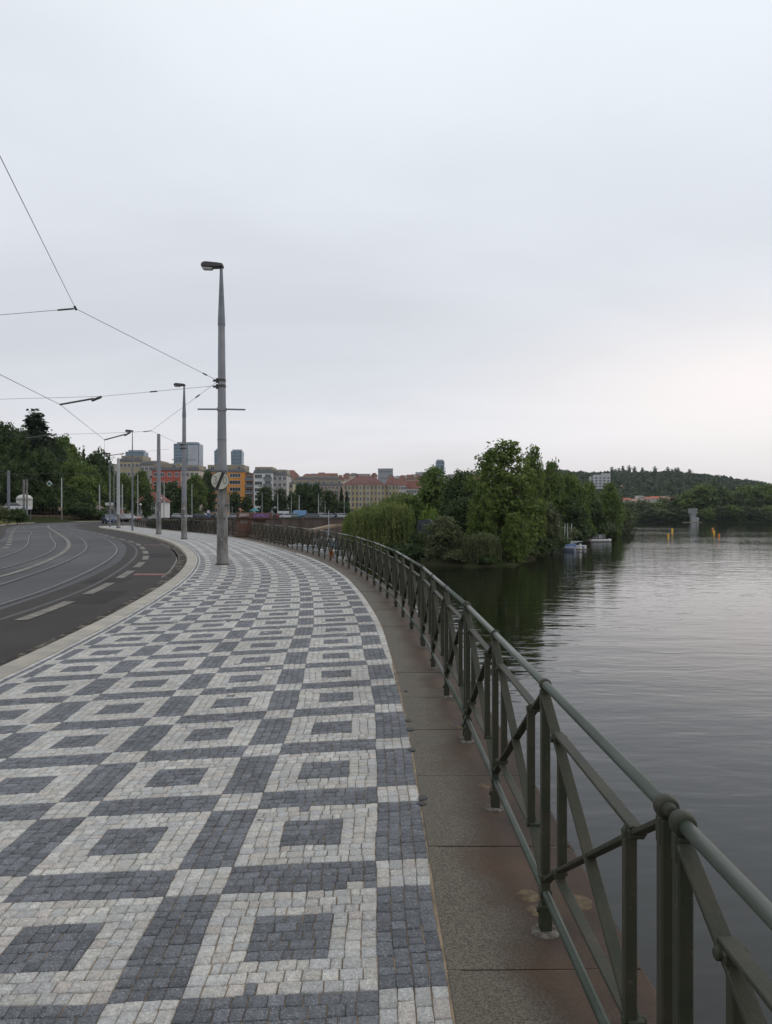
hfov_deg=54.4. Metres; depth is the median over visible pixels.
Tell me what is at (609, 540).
pontoon
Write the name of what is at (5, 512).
bush
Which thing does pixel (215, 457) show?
office tower
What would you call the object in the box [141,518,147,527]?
railing panel
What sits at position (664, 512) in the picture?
broadleaf tree
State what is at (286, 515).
parked car
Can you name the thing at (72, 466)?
broadleaf tree
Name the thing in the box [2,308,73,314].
overhead wire
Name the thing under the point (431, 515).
bush
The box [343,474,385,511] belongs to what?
town house
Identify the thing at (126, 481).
broadleaf tree
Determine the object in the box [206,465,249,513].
apartment block
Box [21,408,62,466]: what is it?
conifer tree
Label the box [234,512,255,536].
stone pier
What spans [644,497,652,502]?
village house
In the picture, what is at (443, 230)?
sky
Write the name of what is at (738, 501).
broadleaf tree
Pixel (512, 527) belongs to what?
broadleaf tree
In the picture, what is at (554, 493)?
broadleaf tree
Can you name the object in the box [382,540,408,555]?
bush
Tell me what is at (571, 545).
sailing boat
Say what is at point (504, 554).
bush
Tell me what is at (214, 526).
railing panel
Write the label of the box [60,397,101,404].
pull off arm
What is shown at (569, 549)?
sailing boat
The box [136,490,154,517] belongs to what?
street tree
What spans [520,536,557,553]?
bush
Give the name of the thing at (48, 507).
fence
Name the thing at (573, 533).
bush
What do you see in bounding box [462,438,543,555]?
broadleaf tree
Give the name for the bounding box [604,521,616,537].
bush
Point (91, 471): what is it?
broadleaf tree
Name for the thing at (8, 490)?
tram pole
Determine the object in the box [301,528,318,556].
railing panel
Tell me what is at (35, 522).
kerb
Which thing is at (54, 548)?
tram track
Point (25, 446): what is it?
broadleaf tree
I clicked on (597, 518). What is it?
broadleaf tree
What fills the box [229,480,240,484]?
window
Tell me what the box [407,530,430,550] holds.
bush
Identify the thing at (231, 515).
parked car
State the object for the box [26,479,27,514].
concrete post
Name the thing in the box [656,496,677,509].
broadleaf tree
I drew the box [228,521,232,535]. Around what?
railing panel
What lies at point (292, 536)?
railing panel
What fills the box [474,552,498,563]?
bush
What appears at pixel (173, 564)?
worn line
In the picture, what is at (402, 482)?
town house
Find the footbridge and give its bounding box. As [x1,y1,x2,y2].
[305,524,342,537]
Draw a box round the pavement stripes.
[0,553,200,686]
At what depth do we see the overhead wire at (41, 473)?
103.02 m
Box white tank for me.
[16,495,32,518]
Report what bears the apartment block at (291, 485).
on the hills
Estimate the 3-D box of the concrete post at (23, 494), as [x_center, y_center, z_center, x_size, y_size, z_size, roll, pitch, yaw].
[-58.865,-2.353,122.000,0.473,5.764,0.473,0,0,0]
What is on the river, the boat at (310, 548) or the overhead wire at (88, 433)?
the boat at (310, 548)
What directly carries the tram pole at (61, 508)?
on the ground
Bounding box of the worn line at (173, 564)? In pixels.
[162,544,177,576]
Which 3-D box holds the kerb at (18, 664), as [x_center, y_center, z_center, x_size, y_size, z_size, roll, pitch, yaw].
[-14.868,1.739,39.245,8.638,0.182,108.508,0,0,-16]
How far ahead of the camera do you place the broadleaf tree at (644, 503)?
496.68 m
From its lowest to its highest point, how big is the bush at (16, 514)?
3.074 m
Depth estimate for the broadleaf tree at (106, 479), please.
205.50 m
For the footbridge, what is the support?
in the river
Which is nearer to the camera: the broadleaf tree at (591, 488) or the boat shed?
the boat shed
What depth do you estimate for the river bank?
94.33 m
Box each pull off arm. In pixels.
[25,433,56,438]
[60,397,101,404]
[104,432,130,439]
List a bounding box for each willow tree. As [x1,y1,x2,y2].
[340,500,416,551]
[378,491,421,504]
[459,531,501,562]
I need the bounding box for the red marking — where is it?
[134,573,168,574]
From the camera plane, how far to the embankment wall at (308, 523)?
204.20 m
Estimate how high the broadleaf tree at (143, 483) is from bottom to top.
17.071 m
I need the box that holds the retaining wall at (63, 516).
[29,515,100,519]
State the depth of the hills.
476.70 m
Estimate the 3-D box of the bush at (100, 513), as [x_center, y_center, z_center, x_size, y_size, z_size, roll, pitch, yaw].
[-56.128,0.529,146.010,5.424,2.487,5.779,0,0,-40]
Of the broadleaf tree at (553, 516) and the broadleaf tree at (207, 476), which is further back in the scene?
the broadleaf tree at (207, 476)
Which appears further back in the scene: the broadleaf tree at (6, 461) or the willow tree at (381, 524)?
the broadleaf tree at (6, 461)
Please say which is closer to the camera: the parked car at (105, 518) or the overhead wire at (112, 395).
the overhead wire at (112, 395)
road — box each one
[0,518,155,539]
[0,528,176,661]
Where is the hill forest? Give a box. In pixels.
[544,469,771,498]
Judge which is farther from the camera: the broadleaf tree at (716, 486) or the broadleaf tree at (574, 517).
the broadleaf tree at (716, 486)
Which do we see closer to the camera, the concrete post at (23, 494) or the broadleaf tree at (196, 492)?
the concrete post at (23, 494)
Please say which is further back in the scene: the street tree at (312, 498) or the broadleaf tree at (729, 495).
the broadleaf tree at (729, 495)
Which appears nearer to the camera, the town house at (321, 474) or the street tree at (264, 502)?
the street tree at (264, 502)
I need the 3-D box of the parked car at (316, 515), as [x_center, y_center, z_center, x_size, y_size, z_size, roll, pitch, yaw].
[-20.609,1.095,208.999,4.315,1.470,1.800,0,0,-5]
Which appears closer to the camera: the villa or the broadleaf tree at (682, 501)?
the villa
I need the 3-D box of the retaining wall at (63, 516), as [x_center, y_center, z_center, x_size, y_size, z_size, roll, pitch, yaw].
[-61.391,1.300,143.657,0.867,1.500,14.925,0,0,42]
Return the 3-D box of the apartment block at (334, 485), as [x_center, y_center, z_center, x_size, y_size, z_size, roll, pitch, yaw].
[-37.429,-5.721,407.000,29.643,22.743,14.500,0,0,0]
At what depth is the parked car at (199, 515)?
208.30 m
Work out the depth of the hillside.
135.63 m
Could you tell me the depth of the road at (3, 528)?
98.97 m
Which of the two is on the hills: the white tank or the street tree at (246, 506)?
the street tree at (246, 506)
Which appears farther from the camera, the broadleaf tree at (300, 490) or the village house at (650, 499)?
the village house at (650, 499)
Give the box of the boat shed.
[417,519,435,534]
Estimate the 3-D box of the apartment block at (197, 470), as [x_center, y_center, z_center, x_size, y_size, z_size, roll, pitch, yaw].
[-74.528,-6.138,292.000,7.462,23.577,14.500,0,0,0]
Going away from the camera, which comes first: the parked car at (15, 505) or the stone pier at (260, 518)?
the stone pier at (260, 518)
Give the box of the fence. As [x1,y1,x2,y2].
[31,507,64,514]
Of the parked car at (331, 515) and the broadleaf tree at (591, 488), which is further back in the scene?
the parked car at (331, 515)
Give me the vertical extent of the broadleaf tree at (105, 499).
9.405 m
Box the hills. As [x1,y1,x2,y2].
[136,489,771,522]
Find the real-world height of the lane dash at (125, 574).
0.001 m
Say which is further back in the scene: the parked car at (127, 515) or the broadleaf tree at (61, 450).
the broadleaf tree at (61, 450)
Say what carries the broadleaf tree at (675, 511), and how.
on the hills
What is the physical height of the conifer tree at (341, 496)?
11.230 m
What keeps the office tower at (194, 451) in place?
on the hills
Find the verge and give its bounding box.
[0,520,100,524]
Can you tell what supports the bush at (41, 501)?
on the hillside
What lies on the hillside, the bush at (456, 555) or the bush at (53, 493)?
the bush at (53, 493)
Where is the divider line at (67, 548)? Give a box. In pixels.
[0,522,86,576]
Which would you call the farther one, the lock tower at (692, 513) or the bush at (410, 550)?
the lock tower at (692, 513)
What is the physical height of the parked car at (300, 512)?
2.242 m
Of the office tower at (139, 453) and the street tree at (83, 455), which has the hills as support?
the office tower at (139, 453)
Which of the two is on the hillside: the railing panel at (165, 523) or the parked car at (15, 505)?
the parked car at (15, 505)
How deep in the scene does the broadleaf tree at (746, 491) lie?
506.66 m
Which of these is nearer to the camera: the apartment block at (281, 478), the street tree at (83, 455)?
the street tree at (83, 455)
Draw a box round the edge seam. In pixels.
[0,523,137,619]
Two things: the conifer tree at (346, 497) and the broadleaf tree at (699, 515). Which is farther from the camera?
the broadleaf tree at (699, 515)
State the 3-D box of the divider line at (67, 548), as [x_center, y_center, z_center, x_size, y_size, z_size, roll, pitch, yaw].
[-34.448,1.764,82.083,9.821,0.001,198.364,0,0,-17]
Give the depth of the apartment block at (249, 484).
300.97 m
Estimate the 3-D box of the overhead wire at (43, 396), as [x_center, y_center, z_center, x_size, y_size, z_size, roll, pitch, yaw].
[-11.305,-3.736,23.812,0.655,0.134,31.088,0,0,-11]
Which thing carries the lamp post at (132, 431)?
on the pavement at (199, 544)
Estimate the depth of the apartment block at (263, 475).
300.00 m
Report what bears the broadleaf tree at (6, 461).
on the hillside
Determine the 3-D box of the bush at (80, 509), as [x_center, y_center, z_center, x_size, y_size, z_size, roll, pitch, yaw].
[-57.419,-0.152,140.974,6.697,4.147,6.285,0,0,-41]
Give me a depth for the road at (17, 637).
14.54 m
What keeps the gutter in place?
on the road at (17, 637)
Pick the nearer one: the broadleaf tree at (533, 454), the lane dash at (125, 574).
the lane dash at (125, 574)
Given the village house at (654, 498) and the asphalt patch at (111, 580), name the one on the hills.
the village house at (654, 498)
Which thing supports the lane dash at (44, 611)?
on the road at (17, 637)
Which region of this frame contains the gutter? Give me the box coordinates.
[0,528,186,665]
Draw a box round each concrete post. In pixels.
[23,480,24,510]
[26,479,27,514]
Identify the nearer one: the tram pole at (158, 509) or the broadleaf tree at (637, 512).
the tram pole at (158, 509)
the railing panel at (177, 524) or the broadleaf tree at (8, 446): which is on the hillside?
the broadleaf tree at (8, 446)
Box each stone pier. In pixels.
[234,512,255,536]
[249,513,272,537]
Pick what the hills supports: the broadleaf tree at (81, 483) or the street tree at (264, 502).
the street tree at (264, 502)
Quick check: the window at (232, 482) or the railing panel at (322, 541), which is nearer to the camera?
the railing panel at (322, 541)
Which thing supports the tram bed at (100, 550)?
on the road at (3, 528)
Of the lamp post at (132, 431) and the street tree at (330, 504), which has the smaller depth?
the lamp post at (132, 431)
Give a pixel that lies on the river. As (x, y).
(644, 648)
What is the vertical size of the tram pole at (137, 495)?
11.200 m
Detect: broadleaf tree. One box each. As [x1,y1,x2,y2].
[0,420,23,464]
[0,453,22,503]
[0,459,11,501]
[0,480,30,507]
[10,426,34,466]
[11,461,46,503]
[24,445,65,512]
[50,436,68,471]
[50,480,69,514]
[56,433,86,466]
[60,457,90,497]
[65,473,98,506]
[79,461,108,509]
[94,481,112,507]
[102,472,121,507]
[115,472,139,513]
[126,468,154,515]
[177,474,209,517]
[201,470,216,512]
[293,482,312,511]
[400,491,426,534]
[416,464,449,514]
[418,515,465,561]
[434,468,475,524]
[438,496,473,538]
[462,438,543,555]
[464,481,501,535]
[499,511,533,563]
[520,443,548,555]
[535,500,565,554]
[538,459,569,527]
[552,525,563,551]
[556,496,591,543]
[561,469,592,524]
[582,479,601,502]
[586,498,612,538]
[597,481,628,536]
[618,506,635,532]
[623,500,642,512]
[632,499,657,511]
[633,510,651,520]
[647,501,670,510]
[654,509,672,520]
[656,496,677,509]
[666,508,688,520]
[667,495,681,509]
[673,490,703,512]
[676,507,688,520]
[684,483,724,514]
[688,512,706,520]
[698,478,730,507]
[700,508,718,520]
[709,505,734,521]
[715,487,736,508]
[717,505,745,521]
[717,507,739,521]
[729,490,754,508]
[732,484,762,507]
[735,505,755,519]
[740,507,763,521]
[748,485,771,507]
[748,507,770,520]
[752,483,771,506]
[759,505,771,519]
[759,507,771,520]
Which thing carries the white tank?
on the verge
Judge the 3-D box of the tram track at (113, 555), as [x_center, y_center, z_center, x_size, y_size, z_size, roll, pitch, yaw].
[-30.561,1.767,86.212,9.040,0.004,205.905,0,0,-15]
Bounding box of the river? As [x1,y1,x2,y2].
[246,522,771,1023]
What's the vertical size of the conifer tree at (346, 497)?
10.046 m
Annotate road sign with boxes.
[211,470,228,489]
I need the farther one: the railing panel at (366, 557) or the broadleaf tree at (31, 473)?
the broadleaf tree at (31, 473)
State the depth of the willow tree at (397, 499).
139.21 m
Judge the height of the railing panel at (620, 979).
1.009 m
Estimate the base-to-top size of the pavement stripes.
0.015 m
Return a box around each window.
[229,473,240,477]
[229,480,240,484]
[230,487,240,490]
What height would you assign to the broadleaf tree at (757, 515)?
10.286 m
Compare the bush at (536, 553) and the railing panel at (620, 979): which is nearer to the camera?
the railing panel at (620, 979)
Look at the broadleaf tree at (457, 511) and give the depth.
116.22 m
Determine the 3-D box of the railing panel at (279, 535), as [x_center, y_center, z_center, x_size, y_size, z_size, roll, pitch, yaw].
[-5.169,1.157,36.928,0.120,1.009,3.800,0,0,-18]
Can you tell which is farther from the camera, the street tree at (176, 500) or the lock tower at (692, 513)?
the lock tower at (692, 513)
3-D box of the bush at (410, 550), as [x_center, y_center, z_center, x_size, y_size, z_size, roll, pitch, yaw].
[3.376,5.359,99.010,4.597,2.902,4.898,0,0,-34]
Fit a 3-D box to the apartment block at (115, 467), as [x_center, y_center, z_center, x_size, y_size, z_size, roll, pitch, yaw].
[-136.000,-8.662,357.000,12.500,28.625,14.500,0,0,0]
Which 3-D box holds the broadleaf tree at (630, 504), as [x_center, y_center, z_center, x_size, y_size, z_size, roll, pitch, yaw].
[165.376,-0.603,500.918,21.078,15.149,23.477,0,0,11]
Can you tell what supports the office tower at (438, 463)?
on the hills
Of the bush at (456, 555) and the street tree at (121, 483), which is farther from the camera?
the street tree at (121, 483)
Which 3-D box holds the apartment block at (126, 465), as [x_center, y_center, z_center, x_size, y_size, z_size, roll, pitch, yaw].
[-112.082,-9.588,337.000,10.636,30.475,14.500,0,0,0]
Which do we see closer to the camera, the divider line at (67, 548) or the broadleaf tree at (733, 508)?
the divider line at (67, 548)
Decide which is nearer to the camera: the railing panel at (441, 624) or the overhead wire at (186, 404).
the railing panel at (441, 624)
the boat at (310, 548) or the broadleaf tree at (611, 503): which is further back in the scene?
the broadleaf tree at (611, 503)
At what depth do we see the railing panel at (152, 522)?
77.22 m
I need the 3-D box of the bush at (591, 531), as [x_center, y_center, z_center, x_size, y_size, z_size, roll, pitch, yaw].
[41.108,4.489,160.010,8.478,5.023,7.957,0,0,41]
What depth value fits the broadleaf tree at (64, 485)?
149.05 m
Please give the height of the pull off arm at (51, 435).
0.197 m
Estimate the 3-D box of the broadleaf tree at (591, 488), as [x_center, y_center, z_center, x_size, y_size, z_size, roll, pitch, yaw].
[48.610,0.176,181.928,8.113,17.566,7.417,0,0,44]
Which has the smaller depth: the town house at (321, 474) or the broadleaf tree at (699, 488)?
the broadleaf tree at (699, 488)
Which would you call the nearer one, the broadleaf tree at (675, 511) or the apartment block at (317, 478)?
the apartment block at (317, 478)
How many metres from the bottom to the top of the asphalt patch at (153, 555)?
0.001 m
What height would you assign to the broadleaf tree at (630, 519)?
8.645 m
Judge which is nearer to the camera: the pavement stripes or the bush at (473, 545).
the pavement stripes
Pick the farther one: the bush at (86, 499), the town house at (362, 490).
the town house at (362, 490)
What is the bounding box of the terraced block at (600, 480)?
[589,473,610,488]
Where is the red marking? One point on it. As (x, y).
(151, 574)
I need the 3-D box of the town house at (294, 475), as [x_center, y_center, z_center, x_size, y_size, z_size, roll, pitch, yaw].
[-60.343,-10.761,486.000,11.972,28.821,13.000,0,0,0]
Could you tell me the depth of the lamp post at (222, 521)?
23.35 m
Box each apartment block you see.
[111,464,116,474]
[120,456,150,514]
[140,461,168,489]
[151,463,181,491]
[181,465,206,514]
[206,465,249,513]
[245,473,253,511]
[253,467,276,512]
[273,470,291,512]
[289,482,296,508]
[291,480,343,513]
[295,476,339,479]
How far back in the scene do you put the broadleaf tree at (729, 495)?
497.37 m
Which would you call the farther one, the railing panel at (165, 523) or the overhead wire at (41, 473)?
the overhead wire at (41, 473)
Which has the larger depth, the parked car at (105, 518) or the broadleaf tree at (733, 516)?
the broadleaf tree at (733, 516)
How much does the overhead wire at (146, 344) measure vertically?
0.906 m
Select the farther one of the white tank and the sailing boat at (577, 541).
the sailing boat at (577, 541)
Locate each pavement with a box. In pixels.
[0,553,452,1023]
[107,527,292,555]
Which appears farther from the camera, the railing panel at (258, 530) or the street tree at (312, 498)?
the street tree at (312, 498)
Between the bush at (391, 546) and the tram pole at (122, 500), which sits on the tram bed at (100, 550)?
the tram pole at (122, 500)
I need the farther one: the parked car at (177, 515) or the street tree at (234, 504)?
the street tree at (234, 504)
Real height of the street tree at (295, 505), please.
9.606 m
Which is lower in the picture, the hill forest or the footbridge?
the footbridge
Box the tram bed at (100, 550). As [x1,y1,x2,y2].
[0,520,129,609]
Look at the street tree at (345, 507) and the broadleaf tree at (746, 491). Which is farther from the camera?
the broadleaf tree at (746, 491)
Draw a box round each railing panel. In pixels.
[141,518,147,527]
[148,518,154,527]
[163,519,171,529]
[172,519,180,530]
[193,520,205,532]
[205,521,216,533]
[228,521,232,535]
[251,523,262,540]
[262,524,273,542]
[274,525,287,545]
[287,526,301,549]
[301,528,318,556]
[318,530,336,562]
[336,532,354,572]
[354,536,373,585]
[373,541,394,606]
[393,550,426,645]
[419,565,472,738]
[460,602,679,1023]
[668,809,771,1023]
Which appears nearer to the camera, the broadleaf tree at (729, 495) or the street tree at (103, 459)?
the street tree at (103, 459)
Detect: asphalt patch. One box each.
[70,591,127,603]
[83,578,130,582]
[143,553,171,557]
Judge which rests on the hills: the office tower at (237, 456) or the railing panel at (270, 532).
the office tower at (237, 456)
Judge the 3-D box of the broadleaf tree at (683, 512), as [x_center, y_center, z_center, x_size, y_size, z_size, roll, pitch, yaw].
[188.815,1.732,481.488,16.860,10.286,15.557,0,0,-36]
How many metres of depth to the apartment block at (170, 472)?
285.00 m
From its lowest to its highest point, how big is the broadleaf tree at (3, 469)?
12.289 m
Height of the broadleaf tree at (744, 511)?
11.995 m
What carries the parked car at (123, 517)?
on the road at (3, 528)
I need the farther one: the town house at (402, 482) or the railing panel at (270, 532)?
the town house at (402, 482)
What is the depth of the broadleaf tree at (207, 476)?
274.37 m
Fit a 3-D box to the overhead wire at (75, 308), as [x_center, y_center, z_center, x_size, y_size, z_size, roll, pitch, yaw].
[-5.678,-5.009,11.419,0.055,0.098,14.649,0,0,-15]
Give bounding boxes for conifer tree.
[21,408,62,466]
[339,487,343,505]
[345,490,350,512]
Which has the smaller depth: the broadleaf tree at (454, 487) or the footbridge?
the broadleaf tree at (454, 487)
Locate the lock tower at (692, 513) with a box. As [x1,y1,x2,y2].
[682,508,701,522]
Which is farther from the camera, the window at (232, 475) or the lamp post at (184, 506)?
the window at (232, 475)
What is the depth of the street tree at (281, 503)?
249.22 m
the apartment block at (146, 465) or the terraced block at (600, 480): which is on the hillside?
the apartment block at (146, 465)
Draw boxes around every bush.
[0,504,10,521]
[7,508,28,524]
[28,485,53,513]
[36,481,67,514]
[52,487,81,513]
[62,500,98,519]
[70,490,96,506]
[85,510,108,519]
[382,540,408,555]
[393,543,427,558]
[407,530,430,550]
[419,506,441,522]
[441,549,468,561]
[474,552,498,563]
[499,547,521,559]
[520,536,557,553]
[523,548,539,556]
[546,533,571,551]
[561,524,581,542]
[566,524,590,542]
[578,521,599,542]
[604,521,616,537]
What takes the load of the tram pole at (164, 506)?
on the hillside
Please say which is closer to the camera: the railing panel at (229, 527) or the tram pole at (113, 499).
the railing panel at (229, 527)
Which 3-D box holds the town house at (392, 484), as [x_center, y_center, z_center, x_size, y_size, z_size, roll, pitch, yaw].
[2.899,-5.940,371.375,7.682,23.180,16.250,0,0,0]
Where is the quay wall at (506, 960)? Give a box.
[136,526,656,1023]
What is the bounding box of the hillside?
[0,503,177,522]
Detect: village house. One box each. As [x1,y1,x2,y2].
[634,495,643,499]
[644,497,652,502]
[650,496,659,502]
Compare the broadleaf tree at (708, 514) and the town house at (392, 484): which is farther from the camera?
the broadleaf tree at (708, 514)
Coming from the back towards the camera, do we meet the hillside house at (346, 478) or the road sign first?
the hillside house at (346, 478)
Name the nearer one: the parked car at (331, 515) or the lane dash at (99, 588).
the lane dash at (99, 588)
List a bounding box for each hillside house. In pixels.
[343,474,348,483]
[407,475,413,480]
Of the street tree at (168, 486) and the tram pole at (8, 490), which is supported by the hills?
the street tree at (168, 486)
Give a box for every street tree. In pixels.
[72,451,89,476]
[81,448,112,497]
[89,446,116,507]
[111,470,124,507]
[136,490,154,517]
[161,479,180,516]
[169,487,191,515]
[227,490,241,517]
[240,495,253,511]
[255,484,274,512]
[273,486,287,512]
[284,490,301,512]
[302,482,324,512]
[321,488,340,512]
[335,500,351,513]
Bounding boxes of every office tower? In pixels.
[125,450,147,456]
[174,442,202,465]
[214,449,216,464]
[231,449,243,464]
[435,460,444,487]
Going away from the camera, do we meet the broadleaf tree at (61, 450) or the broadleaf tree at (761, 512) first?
the broadleaf tree at (61, 450)
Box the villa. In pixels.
[135,492,170,517]
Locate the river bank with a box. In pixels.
[370,540,549,566]
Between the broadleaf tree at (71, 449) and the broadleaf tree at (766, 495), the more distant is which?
the broadleaf tree at (766, 495)
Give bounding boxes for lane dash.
[15,601,74,619]
[83,583,113,593]
[116,571,133,577]
[134,562,144,566]
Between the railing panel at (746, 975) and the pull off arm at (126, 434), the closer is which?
the railing panel at (746, 975)
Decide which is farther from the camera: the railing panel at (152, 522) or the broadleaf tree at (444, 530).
the broadleaf tree at (444, 530)
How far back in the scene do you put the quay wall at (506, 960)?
3.39 m
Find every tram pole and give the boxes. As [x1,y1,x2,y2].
[7,471,9,522]
[59,478,62,519]
[113,467,114,523]
[116,458,119,527]
[121,484,122,513]
[137,474,137,516]
[156,434,161,533]
[163,490,164,517]
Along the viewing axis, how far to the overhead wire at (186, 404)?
26.78 m
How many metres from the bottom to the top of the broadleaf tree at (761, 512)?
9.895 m
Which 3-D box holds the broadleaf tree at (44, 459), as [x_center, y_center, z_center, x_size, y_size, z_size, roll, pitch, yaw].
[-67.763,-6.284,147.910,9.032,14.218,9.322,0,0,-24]
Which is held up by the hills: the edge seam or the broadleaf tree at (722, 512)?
the broadleaf tree at (722, 512)
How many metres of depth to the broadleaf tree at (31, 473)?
141.49 m
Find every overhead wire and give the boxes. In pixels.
[0,156,76,310]
[0,374,101,437]
[0,430,150,436]
[0,473,79,474]
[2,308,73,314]
[18,386,209,398]
[77,309,215,379]
[151,383,214,430]
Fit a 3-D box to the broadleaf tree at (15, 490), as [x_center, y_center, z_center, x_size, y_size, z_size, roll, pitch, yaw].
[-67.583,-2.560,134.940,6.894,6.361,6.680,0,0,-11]
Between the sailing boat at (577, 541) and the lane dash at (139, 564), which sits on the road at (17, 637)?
the lane dash at (139, 564)
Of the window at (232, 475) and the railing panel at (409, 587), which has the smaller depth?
the railing panel at (409, 587)
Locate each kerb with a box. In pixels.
[0,521,94,525]
[0,526,195,678]
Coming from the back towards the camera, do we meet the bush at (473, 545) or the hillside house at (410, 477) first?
the hillside house at (410, 477)
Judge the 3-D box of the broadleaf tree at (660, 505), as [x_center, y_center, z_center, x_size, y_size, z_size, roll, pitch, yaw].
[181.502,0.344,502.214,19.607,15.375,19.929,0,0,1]
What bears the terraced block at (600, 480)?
on the hills
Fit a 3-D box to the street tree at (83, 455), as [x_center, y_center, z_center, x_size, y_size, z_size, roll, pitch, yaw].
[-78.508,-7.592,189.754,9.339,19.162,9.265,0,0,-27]
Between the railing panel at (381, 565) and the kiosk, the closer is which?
the railing panel at (381, 565)
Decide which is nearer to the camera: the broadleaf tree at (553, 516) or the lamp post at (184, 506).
the lamp post at (184, 506)
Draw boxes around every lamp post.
[105,453,110,526]
[125,430,133,530]
[172,383,191,538]
[198,261,244,564]
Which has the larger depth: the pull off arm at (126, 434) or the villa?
the villa
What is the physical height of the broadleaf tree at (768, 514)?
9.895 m
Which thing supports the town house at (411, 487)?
on the hills
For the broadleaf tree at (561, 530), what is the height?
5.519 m
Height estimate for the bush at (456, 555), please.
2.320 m
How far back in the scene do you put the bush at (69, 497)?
146.06 m
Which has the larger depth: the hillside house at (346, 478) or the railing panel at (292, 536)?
the hillside house at (346, 478)
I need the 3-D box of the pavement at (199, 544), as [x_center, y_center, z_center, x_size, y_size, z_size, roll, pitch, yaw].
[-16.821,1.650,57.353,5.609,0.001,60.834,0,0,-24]
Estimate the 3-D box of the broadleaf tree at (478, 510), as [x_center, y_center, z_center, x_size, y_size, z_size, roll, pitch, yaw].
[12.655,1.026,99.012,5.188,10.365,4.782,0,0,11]
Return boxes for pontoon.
[589,539,610,541]
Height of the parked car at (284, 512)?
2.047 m
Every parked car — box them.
[3,503,31,510]
[101,514,115,523]
[115,514,129,521]
[120,514,136,521]
[171,513,180,517]
[196,513,210,517]
[228,513,235,517]
[277,511,290,517]
[279,513,293,517]
[293,510,309,517]
[304,513,319,517]
[320,513,334,517]
[337,513,344,517]
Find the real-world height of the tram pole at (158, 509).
7.495 m
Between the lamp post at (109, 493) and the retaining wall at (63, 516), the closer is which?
the lamp post at (109, 493)
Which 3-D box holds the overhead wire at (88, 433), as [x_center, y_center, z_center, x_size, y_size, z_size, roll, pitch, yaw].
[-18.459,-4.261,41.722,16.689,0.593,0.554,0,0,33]
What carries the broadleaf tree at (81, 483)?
on the hillside
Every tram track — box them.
[0,520,130,605]
[0,521,99,569]
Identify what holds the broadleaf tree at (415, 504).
on the river bank
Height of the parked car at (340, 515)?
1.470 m
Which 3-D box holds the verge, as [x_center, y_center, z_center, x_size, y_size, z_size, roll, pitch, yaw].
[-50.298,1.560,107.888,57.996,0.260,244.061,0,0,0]
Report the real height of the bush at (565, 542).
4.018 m
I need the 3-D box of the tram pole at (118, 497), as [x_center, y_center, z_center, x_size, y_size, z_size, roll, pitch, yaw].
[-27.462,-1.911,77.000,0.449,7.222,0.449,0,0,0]
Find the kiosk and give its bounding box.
[104,508,125,513]
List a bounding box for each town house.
[290,473,298,479]
[315,472,327,475]
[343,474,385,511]
[385,477,399,498]
[397,478,406,494]
[406,481,419,496]
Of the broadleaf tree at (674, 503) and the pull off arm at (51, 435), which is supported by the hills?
the broadleaf tree at (674, 503)
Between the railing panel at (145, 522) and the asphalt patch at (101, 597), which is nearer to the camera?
the asphalt patch at (101, 597)
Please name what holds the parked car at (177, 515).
on the ground
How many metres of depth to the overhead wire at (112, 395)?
24.39 m
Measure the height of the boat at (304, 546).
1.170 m
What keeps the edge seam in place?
on the road at (3, 528)
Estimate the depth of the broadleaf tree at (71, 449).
184.58 m
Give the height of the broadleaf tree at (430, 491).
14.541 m
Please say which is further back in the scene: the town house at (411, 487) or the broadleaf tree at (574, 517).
the town house at (411, 487)
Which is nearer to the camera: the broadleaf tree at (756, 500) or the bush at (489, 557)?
the bush at (489, 557)
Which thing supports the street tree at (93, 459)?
on the hillside
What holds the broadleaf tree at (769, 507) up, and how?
on the hills
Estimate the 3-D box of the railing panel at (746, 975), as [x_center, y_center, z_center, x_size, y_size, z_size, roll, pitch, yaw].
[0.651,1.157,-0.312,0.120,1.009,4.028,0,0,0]
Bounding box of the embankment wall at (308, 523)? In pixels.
[138,518,343,535]
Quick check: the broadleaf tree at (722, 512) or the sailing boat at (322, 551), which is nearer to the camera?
the sailing boat at (322, 551)
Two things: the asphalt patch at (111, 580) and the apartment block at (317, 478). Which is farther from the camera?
the apartment block at (317, 478)
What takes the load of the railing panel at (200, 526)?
on the quay wall at (506, 960)
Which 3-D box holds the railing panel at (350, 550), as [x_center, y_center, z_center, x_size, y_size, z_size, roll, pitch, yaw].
[-1.198,1.157,22.352,0.120,1.009,3.799,0,0,-11]
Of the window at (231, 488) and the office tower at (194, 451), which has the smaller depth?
the window at (231, 488)
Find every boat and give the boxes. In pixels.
[289,543,316,547]
[303,546,322,551]
[320,511,345,553]
[555,543,576,550]
[564,524,578,548]
[571,523,585,548]
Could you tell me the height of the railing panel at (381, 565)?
1.009 m
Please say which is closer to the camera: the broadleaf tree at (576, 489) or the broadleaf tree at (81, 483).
the broadleaf tree at (81, 483)
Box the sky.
[0,0,771,483]

